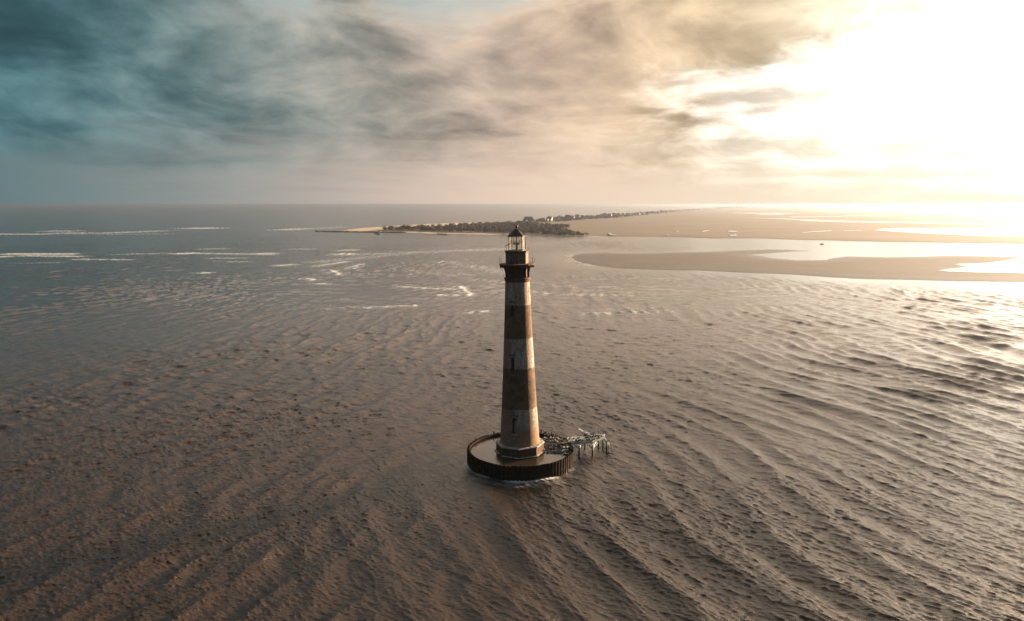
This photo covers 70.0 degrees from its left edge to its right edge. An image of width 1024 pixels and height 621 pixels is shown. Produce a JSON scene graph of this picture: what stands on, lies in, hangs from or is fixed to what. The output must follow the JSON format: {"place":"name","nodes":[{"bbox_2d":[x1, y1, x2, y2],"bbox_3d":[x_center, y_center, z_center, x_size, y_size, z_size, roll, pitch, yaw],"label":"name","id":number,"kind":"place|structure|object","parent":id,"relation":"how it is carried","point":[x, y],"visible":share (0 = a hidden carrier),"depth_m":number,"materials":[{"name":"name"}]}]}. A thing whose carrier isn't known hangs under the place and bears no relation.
{"place":"outdoors","nodes":[
{"label":"outdoors","id":0,"kind":"place"},
{"bbox_2d":[344,223,470,230],"bbox_3d":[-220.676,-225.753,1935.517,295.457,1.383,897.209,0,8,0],"label":"beach","id":1,"kind":"structure","parent":0,"point":[370,229],"depth_m":1658.23,"materials":[{"name":"beige sand"}]},
{"bbox_2d":[380,231,508,234],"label":"beach","id":2,"kind":"structure","parent":0,"point":[447,233],"depth_m":1386.68,"materials":[{"name":"beige sand"}]},
{"bbox_2d":[0,205,1023,620],"bbox_3d":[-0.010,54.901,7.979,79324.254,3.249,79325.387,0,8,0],"label":"sea","id":3,"kind":"structure","parent":0,"point":[248,413],"depth_m":184.90,"materials":[{"name":"liquid"}]},
{"bbox_2d":[316,230,406,232],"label":"rock jetty","id":4,"kind":"object","parent":3,"relation":"in","point":[357,231],"visible":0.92,"depth_m":1472.28,"materials":[{"name":"grey stone"}]},
{"bbox_2d":[467,429,573,480],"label":"sheet pile ring","id":5,"kind":"object","parent":3,"relation":"in","point":[525,473],"visible":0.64,"depth_m":149.72,"materials":[{"name":"brown metal"}]},
{"bbox_2d":[470,436,570,465],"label":"concrete base slab","id":6,"kind":"structure","parent":5,"relation":"in","point":[484,449],"depth_m":155.28,"materials":[{"name":"grey concrete"}]},
{"bbox_2d":[495,225,544,458],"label":"lighthouse","id":7,"kind":"object","parent":6,"relation":"on","point":[519,438],"visible":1,"depth_m":153.43,"materials":[{"name":"brick"}]},
{"bbox_2d":[509,354,514,373],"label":"window","id":8,"kind":"structure","parent":7,"relation":"in","point":[509,354],"depth_m":153.59,"materials":[{"name":"metal"}]},
{"bbox_2d":[510,415,517,435],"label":"window","id":9,"kind":"structure","parent":7,"relation":"in","point":[514,419],"depth_m":154.32,"materials":[{"name":"glass"}]},
{"bbox_2d":[543,436,571,454],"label":"rubble heap","id":10,"kind":"object","parent":6,"relation":"on","point":[553,443],"visible":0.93,"depth_m":160.54,"materials":[{"name":"stone"}]},
{"bbox_2d":[564,434,608,457],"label":"pier","id":11,"kind":"structure","parent":3,"relation":"in","point":[585,441],"depth_m":163.99,"materials":[{"name":"wood"}]},
{"bbox_2d":[572,250,1023,281],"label":"sandbar","id":12,"kind":"structure","parent":3,"relation":"in","point":[910,268],"depth_m":672.02,"materials":[{"name":"beige sand"}]},
{"bbox_2d":[938,258,1023,272],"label":"tide pool","id":13,"kind":"structure","parent":12,"relation":"in","point":[1015,265],"depth_m":638.38,"materials":[{"name":"white liquid"}]},
{"bbox_2d":[0,0,1023,204],"label":"sky","id":14,"kind":"structure","parent":0,"point":[103,102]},
{"bbox_2d":[377,206,1023,243],"bbox_3d":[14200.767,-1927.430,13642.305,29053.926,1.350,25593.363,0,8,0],"label":"marsh","id":15,"kind":"structure","parent":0,"point":[719,223],"depth_m":1995.95,"materials":[{"name":"brown plant"}]},
{"bbox_2d":[383,220,572,234],"bbox_3d":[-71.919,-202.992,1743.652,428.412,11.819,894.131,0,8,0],"label":"coastal wood","id":16,"kind":"object","parent":15,"relation":"on","point":[546,228],"visible":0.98,"depth_m":1570.24,"materials":[{"name":"green plant"}]},
{"bbox_2d":[555,231,588,234],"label":"marsh scrub","id":17,"kind":"object","parent":15,"relation":"on","point":[576,233],"visible":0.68,"depth_m":1305.86,"materials":[{"name":"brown plant"}]},
{"bbox_2d":[509,208,722,221],"bbox_3d":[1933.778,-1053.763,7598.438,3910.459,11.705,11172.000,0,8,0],"label":"shore wood","id":18,"kind":"object","parent":15,"relation":"on","point":[582,218],"visible":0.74,"depth_m":2880.60,"materials":[{"name":"green plant"}]},
{"bbox_2d":[741,213,794,214],"bbox_3d":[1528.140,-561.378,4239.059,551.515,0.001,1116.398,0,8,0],"label":"creek","id":19,"kind":"structure","parent":15,"relation":"in","point":[769,213],"depth_m":4314.58,"materials":[{"name":"white liquid"}]},
{"bbox_2d":[713,205,1018,208],"bbox_3d":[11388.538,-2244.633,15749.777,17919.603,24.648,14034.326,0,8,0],"label":"wood","id":20,"kind":"object","parent":15,"relation":"on","point":[781,206],"visible":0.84,"depth_m":13676.30,"materials":[{"name":"green plant"}]},
{"bbox_2d":[745,217,1023,236],"bbox_3d":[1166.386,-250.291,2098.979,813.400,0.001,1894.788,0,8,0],"label":"creek","id":21,"kind":"structure","parent":15,"relation":"in","point":[1008,230],"depth_m":1584.99,"materials":[{"name":"white liquid"}]},
{"bbox_2d":[826,209,958,211],"bbox_3d":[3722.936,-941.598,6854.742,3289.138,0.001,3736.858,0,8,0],"label":"creek","id":22,"kind":"structure","parent":15,"relation":"in","point":[889,210],"depth_m":6372.14,"materials":[{"name":"white liquid"}]},
{"bbox_2d":[808,216,841,216],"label":"creek","id":23,"kind":"structure","parent":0,"point":[824,216],"depth_m":3261.44,"materials":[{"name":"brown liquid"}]}
]}

